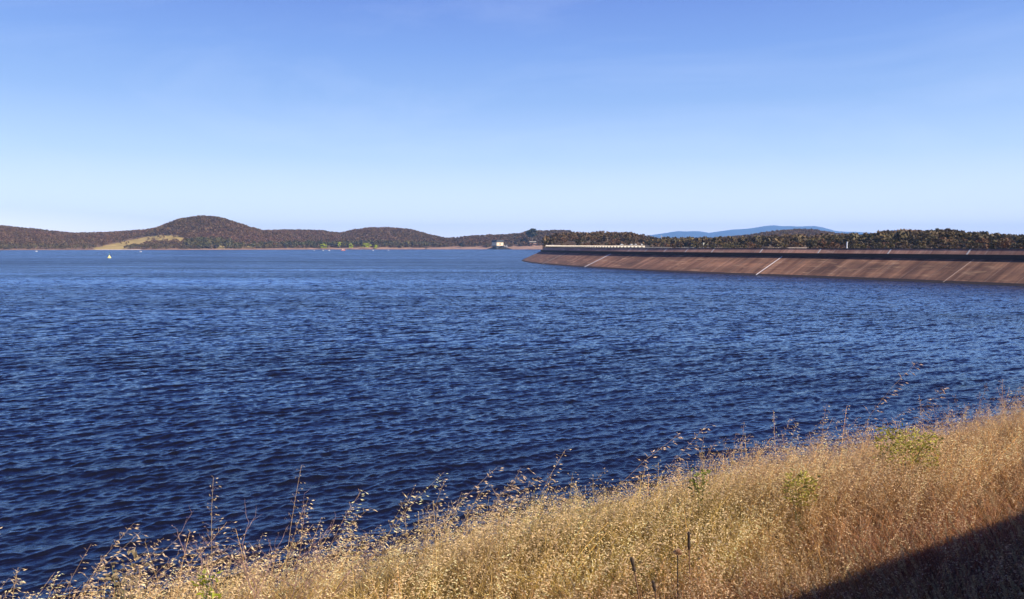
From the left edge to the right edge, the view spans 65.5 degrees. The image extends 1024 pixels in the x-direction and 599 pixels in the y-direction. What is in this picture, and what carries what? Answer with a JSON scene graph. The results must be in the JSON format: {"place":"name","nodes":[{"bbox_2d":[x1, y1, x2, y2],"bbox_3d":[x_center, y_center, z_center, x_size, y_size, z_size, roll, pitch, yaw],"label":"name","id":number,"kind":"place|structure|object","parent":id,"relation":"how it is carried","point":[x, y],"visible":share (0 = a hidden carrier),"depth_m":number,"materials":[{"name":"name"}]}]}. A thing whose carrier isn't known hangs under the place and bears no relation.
{"place":"outdoors","nodes":[
{"label":"outdoors","id":0,"kind":"place"},
{"bbox_2d":[0,220,425,249],"bbox_3d":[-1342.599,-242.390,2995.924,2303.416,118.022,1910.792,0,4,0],"label":"hill","id":1,"kind":"structure","parent":0,"point":[117,245],"depth_m":2518.81,"materials":[{"name":"plant"}]},
{"bbox_2d":[0,215,1023,249],"bbox_3d":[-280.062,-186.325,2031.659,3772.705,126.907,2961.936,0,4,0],"label":"forest","id":2,"kind":"object","parent":1,"relation":"on","point":[192,236],"visible":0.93,"depth_m":2575.34,"materials":[{"name":"green plant"}]},
{"bbox_2d":[426,237,543,248],"bbox_3d":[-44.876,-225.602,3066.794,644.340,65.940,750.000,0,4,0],"label":"hill","id":3,"kind":"structure","parent":0,"point":[517,246],"depth_m":2821.79,"materials":[{"name":"green plant"}]},
{"bbox_2d":[488,246,509,248],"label":"rock embankment","id":4,"kind":"object","parent":3,"relation":"on","point":[502,247],"visible":0.67,"depth_m":2706.06,"materials":[{"name":"grey stone"}]},
{"bbox_2d":[491,240,503,247],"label":"intake tower","id":5,"kind":"structure","parent":4,"relation":"on","point":[497,243],"depth_m":2702.58,"materials":[{"name":"concrete"}]},
{"bbox_2d":[526,228,537,237],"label":"eucalyptus tree","id":6,"kind":"object","parent":3,"relation":"on","point":[532,231],"visible":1,"depth_m":2851.55,"materials":[{"name":"green plant"}]},
{"bbox_2d":[529,241,536,245],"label":"house","id":7,"kind":"structure","parent":3,"relation":"on","point":[534,243],"depth_m":2802.51,"materials":[{"name":"brick"}]},
{"bbox_2d":[0,249,1023,598],"bbox_3d":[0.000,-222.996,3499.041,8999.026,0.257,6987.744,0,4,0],"label":"lake","id":8,"kind":"structure","parent":0,"point":[152,395],"depth_m":51.74,"materials":[{"name":"liquid"}]},
{"bbox_2d":[522,245,1023,285],"bbox_3d":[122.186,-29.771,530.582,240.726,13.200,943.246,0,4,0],"label":"dam","id":9,"kind":"structure","parent":8,"relation":"in","point":[1004,267],"depth_m":241.87,"materials":[{"name":"concrete"}]},
{"bbox_2d":[0,0,1023,237],"label":"sky","id":10,"kind":"structure","parent":0,"point":[443,118],"materials":[{"name":"blue"}]},
{"bbox_2d":[0,381,1023,598],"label":"dry grass","id":11,"kind":"structure","parent":0,"point":[754,556],"depth_m":5.03,"materials":[{"name":"beige plant"}]},
{"bbox_2d":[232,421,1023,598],"bbox_3d":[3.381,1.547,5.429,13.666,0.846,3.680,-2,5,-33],"label":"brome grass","id":12,"kind":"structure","parent":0,"point":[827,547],"depth_m":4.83,"materials":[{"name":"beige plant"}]},
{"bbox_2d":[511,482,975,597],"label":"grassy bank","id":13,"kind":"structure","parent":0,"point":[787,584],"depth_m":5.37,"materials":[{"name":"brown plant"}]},
{"bbox_2d":[74,533,147,598],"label":"oat stalk","id":14,"kind":"object","parent":13,"relation":"on","point":[106,563],"visible":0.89,"depth_m":3.63,"materials":[{"name":"beige plant"}]},
{"bbox_2d":[97,548,149,598],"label":"green weed","id":15,"kind":"object","parent":13,"relation":"on","point":[112,578],"visible":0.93,"depth_m":3.61,"materials":[{"name":"green plant"}]},
{"bbox_2d":[117,535,185,598],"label":"oat stalk","id":16,"kind":"object","parent":13,"relation":"on","point":[151,568],"visible":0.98,"depth_m":3.59,"materials":[{"name":"beige plant"}]},
{"bbox_2d":[191,569,223,598],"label":"green weed","id":17,"kind":"object","parent":13,"relation":"on","point":[205,581],"visible":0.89,"depth_m":3.52,"materials":[{"name":"green plant"}]},
{"bbox_2d":[171,493,338,598],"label":"dead bush","id":18,"kind":"object","parent":13,"relation":"on","point":[250,587],"visible":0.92,"depth_m":4.06,"materials":[{"name":"brown plant"}]},
{"bbox_2d":[228,531,388,598],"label":"dead bush","id":19,"kind":"object","parent":13,"relation":"on","point":[319,560],"visible":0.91,"depth_m":4.23,"materials":[{"name":"brown plant"}]},
{"bbox_2d":[404,468,502,594],"bbox_3d":[-0.339,1.425,4.464,0.643,0.925,0.119,-2,4,-30],"label":"oat stalk","id":20,"kind":"object","parent":13,"relation":"on","point":[455,509],"visible":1,"depth_m":4.47,"materials":[{"name":"beige plant"}]},
{"bbox_2d":[450,470,535,591],"bbox_3d":[-0.123,1.413,4.454,0.516,0.958,0.106,0,4,2],"label":"oat stalk","id":21,"kind":"object","parent":13,"relation":"on","point":[496,507],"visible":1,"depth_m":4.44,"materials":[{"name":"beige plant"}]},
{"bbox_2d":[481,468,528,598],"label":"oat stalk","id":22,"kind":"object","parent":13,"relation":"on","point":[506,516],"visible":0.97,"depth_m":4.45,"materials":[{"name":"beige plant"}]},
{"bbox_2d":[574,433,682,557],"bbox_3d":[0.728,1.378,5.093,0.804,1.012,0.138,-1,4,-14],"label":"oat stalk","id":23,"kind":"object","parent":13,"relation":"on","point":[634,477],"visible":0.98,"depth_m":5.09,"materials":[{"name":"beige plant"}]},
{"bbox_2d":[630,557,639,598],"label":"dead flower spike","id":24,"kind":"object","parent":13,"relation":"on","point":[633,565],"visible":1,"depth_m":3.75,"materials":[{"name":"brown plant"}]},
{"bbox_2d":[651,580,656,598],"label":"dead flower spike","id":25,"kind":"object","parent":13,"relation":"on","point":[653,585],"visible":1,"depth_m":3.55,"materials":[{"name":"brown plant"}]},
{"bbox_2d":[635,425,714,552],"bbox_3d":[1.059,1.343,5.183,0.564,1.056,0.114,-1,4,-19],"label":"oat stalk","id":26,"kind":"object","parent":13,"relation":"on","point":[674,477],"visible":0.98,"depth_m":5.18,"materials":[{"name":"beige plant"}]},
{"bbox_2d":[672,548,682,597],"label":"thistle","id":27,"kind":"object","parent":13,"relation":"on","point":[677,551],"visible":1,"depth_m":4.12,"materials":[{"name":"brown plant"}]},
{"bbox_2d":[687,531,690,596],"bbox_3d":[0.951,1.564,4.248,0.041,0.665,0.018,0,4,0],"label":"dead flower spike","id":28,"kind":"object","parent":13,"relation":"on","point":[688,539],"visible":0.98,"depth_m":4.23,"materials":[{"name":"brown plant"}]},
{"bbox_2d":[688,468,711,529],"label":"green weed","id":29,"kind":"object","parent":13,"relation":"on","point":[696,476],"visible":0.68,"depth_m":5.75,"materials":[{"name":"green plant"}]},
{"bbox_2d":[570,456,1023,598],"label":"foxtail grass","id":30,"kind":"structure","parent":13,"relation":"on","point":[943,569],"depth_m":4.13,"materials":[{"name":"beige plant"}]},
{"bbox_2d":[781,468,820,546],"bbox_3d":[2.035,1.515,5.621,0.281,0.600,0.266,0,4,0],"label":"green weed","id":31,"kind":"object","parent":13,"relation":"on","point":[811,482],"visible":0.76,"depth_m":5.60,"materials":[{"name":"green plant"}]},
{"bbox_2d":[841,363,921,479],"bbox_3d":[3.011,1.143,6.515,0.729,1.253,0.140,-1,4,-10],"label":"oat stalk","id":32,"kind":"object","parent":13,"relation":"on","point":[882,403],"visible":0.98,"depth_m":6.51,"materials":[{"name":"beige plant"}]},
{"bbox_2d":[873,423,942,496],"bbox_3d":[3.223,1.405,6.508,0.522,0.719,0.530,0,4,0],"label":"green weed","id":33,"kind":"object","parent":13,"relation":"on","point":[888,433],"visible":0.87,"depth_m":6.47,"materials":[{"name":"green plant"}]},
{"bbox_2d":[888,386,949,480],"bbox_3d":[3.363,1.240,6.620,0.462,1.066,0.093,2,4,23],"label":"oat stalk","id":34,"kind":"object","parent":13,"relation":"on","point":[927,412],"visible":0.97,"depth_m":6.56,"materials":[{"name":"beige plant"}]},
{"bbox_2d":[990,390,1022,445],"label":"oat stalk","id":35,"kind":"object","parent":13,"relation":"on","point":[1008,407],"visible":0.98,"depth_m":7.60,"materials":[{"name":"beige plant"}]},
{"bbox_2d":[542,240,981,248],"bbox_3d":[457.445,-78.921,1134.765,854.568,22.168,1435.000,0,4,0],"label":"hill","id":36,"kind":"structure","parent":0,"point":[574,243],"depth_m":1147.46,"materials":[{"name":"green plant"}]},
{"bbox_2d":[575,239,585,245],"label":"eucalyptus tree","id":37,"kind":"object","parent":36,"relation":"on","point":[579,241],"visible":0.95,"depth_m":986.11,"materials":[{"name":"green plant"}]},
{"bbox_2d":[615,245,648,246],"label":"car park","id":38,"kind":"structure","parent":36,"relation":"on","point":[633,245],"depth_m":1009.68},
{"bbox_2d":[644,241,653,246],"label":"eucalyptus tree","id":39,"kind":"object","parent":36,"relation":"on","point":[649,243],"visible":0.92,"depth_m":1012.72,"materials":[{"name":"green plant"}]},
{"bbox_2d":[704,240,713,246],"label":"eucalyptus tree","id":40,"kind":"object","parent":36,"relation":"on","point":[706,243],"visible":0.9,"depth_m":873.43,"materials":[{"name":"green plant"}]},
{"bbox_2d":[743,242,755,247],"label":"eucalyptus tree","id":41,"kind":"object","parent":36,"relation":"on","point":[752,244],"visible":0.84,"depth_m":732.46,"materials":[{"name":"green plant"}]},
{"bbox_2d":[790,241,799,246],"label":"eucalyptus tree","id":42,"kind":"object","parent":36,"relation":"on","point":[794,242],"visible":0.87,"depth_m":654.71,"materials":[{"name":"green plant"}]},
{"bbox_2d":[808,239,822,247],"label":"eucalyptus tree","id":43,"kind":"object","parent":36,"relation":"on","point":[813,242],"visible":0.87,"depth_m":610.52,"materials":[{"name":"green plant"}]},
{"bbox_2d":[816,238,826,247],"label":"eucalyptus tree","id":44,"kind":"object","parent":36,"relation":"on","point":[824,243],"visible":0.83,"depth_m":614.87,"materials":[{"name":"green plant"}]},
{"bbox_2d":[820,238,830,246],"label":"eucalyptus tree","id":45,"kind":"object","parent":36,"relation":"on","point":[827,241],"visible":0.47,"depth_m":683.81,"materials":[{"name":"green plant"}]},
{"bbox_2d":[827,242,840,247],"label":"eucalyptus tree","id":46,"kind":"object","parent":36,"relation":"on","point":[833,244],"visible":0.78,"depth_m":594.04,"materials":[{"name":"green plant"}]},
{"bbox_2d":[849,240,864,247],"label":"eucalyptus tree","id":47,"kind":"object","parent":36,"relation":"on","point":[855,242],"visible":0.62,"depth_m":611.79,"materials":[{"name":"green plant"}]},
{"bbox_2d":[861,237,874,246],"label":"eucalyptus tree","id":48,"kind":"object","parent":36,"relation":"on","point":[866,239],"visible":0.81,"depth_m":646.86,"materials":[{"name":"green plant"}]},
{"bbox_2d":[870,242,882,247],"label":"eucalyptus tree","id":49,"kind":"object","parent":36,"relation":"on","point":[876,243],"visible":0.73,"depth_m":575.37,"materials":[{"name":"green plant"}]},
{"bbox_2d":[885,238,896,243],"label":"eucalyptus tree","id":50,"kind":"object","parent":36,"relation":"on","point":[890,240],"visible":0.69,"depth_m":627.73,"materials":[{"name":"green plant"}]},
{"bbox_2d":[897,240,908,247],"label":"eucalyptus tree","id":51,"kind":"object","parent":36,"relation":"on","point":[900,243],"visible":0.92,"depth_m":586.34,"materials":[{"name":"green plant"}]},
{"bbox_2d":[918,240,930,247],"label":"eucalyptus tree","id":52,"kind":"object","parent":36,"relation":"on","point":[924,242],"visible":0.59,"depth_m":571.28,"materials":[{"name":"green plant"}]},
{"bbox_2d":[925,235,938,244],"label":"eucalyptus tree","id":53,"kind":"object","parent":36,"relation":"on","point":[929,238],"visible":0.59,"depth_m":610.33,"materials":[{"name":"green plant"}]},
{"bbox_2d":[928,238,945,247],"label":"eucalyptus tree","id":54,"kind":"object","parent":36,"relation":"on","point":[940,241],"visible":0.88,"depth_m":552.28,"materials":[{"name":"green plant"}]},
{"bbox_2d":[932,237,951,245],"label":"eucalyptus tree","id":55,"kind":"object","parent":36,"relation":"on","point":[947,240],"visible":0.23,"depth_m":601.46,"materials":[{"name":"green plant"}]},
{"bbox_2d":[945,240,956,248],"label":"eucalyptus tree","id":56,"kind":"object","parent":36,"relation":"on","point":[955,246],"visible":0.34,"depth_m":557.17,"materials":[{"name":"green plant"}]},
{"bbox_2d":[943,241,959,248],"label":"eucalyptus tree","id":57,"kind":"object","parent":36,"relation":"on","point":[949,242],"visible":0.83,"depth_m":542.82,"materials":[{"name":"green plant"}]},
{"bbox_2d":[958,240,970,248],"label":"eucalyptus tree","id":58,"kind":"object","parent":36,"relation":"on","point":[963,242],"visible":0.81,"depth_m":575.44,"materials":[{"name":"green plant"}]},
{"bbox_2d":[969,242,982,248],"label":"eucalyptus tree","id":59,"kind":"object","parent":36,"relation":"on","point":[975,244],"visible":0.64,"depth_m":618.69,"materials":[{"name":"green plant"}]},
{"bbox_2d":[975,238,990,248],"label":"eucalyptus tree","id":60,"kind":"object","parent":36,"relation":"on","point":[983,241],"visible":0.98,"depth_m":520.79,"materials":[{"name":"green plant"}]},
{"bbox_2d":[988,240,999,248],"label":"eucalyptus tree","id":61,"kind":"object","parent":36,"relation":"on","point":[991,245],"visible":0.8,"depth_m":534.54,"materials":[{"name":"green plant"}]},
{"bbox_2d":[991,238,1012,248],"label":"eucalyptus tree","id":62,"kind":"object","parent":36,"relation":"on","point":[998,242],"visible":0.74,"depth_m":533.03,"materials":[{"name":"green plant"}]},
{"bbox_2d":[1000,240,1016,248],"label":"eucalyptus tree","id":63,"kind":"object","parent":36,"relation":"on","point":[1005,244],"visible":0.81,"depth_m":529.51,"materials":[{"name":"green plant"}]},
{"bbox_2d":[1011,243,1023,248],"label":"eucalyptus tree","id":64,"kind":"object","parent":36,"relation":"on","point":[1016,244],"visible":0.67,"depth_m":510.32,"materials":[{"name":"green plant"}]},
{"bbox_2d":[650,225,893,237],"bbox_3d":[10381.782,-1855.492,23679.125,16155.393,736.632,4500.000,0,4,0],"label":"mountain","id":65,"kind":"structure","parent":0,"point":[694,234],"depth_m":23389.12,"materials":[{"name":"blue"}]}
]}

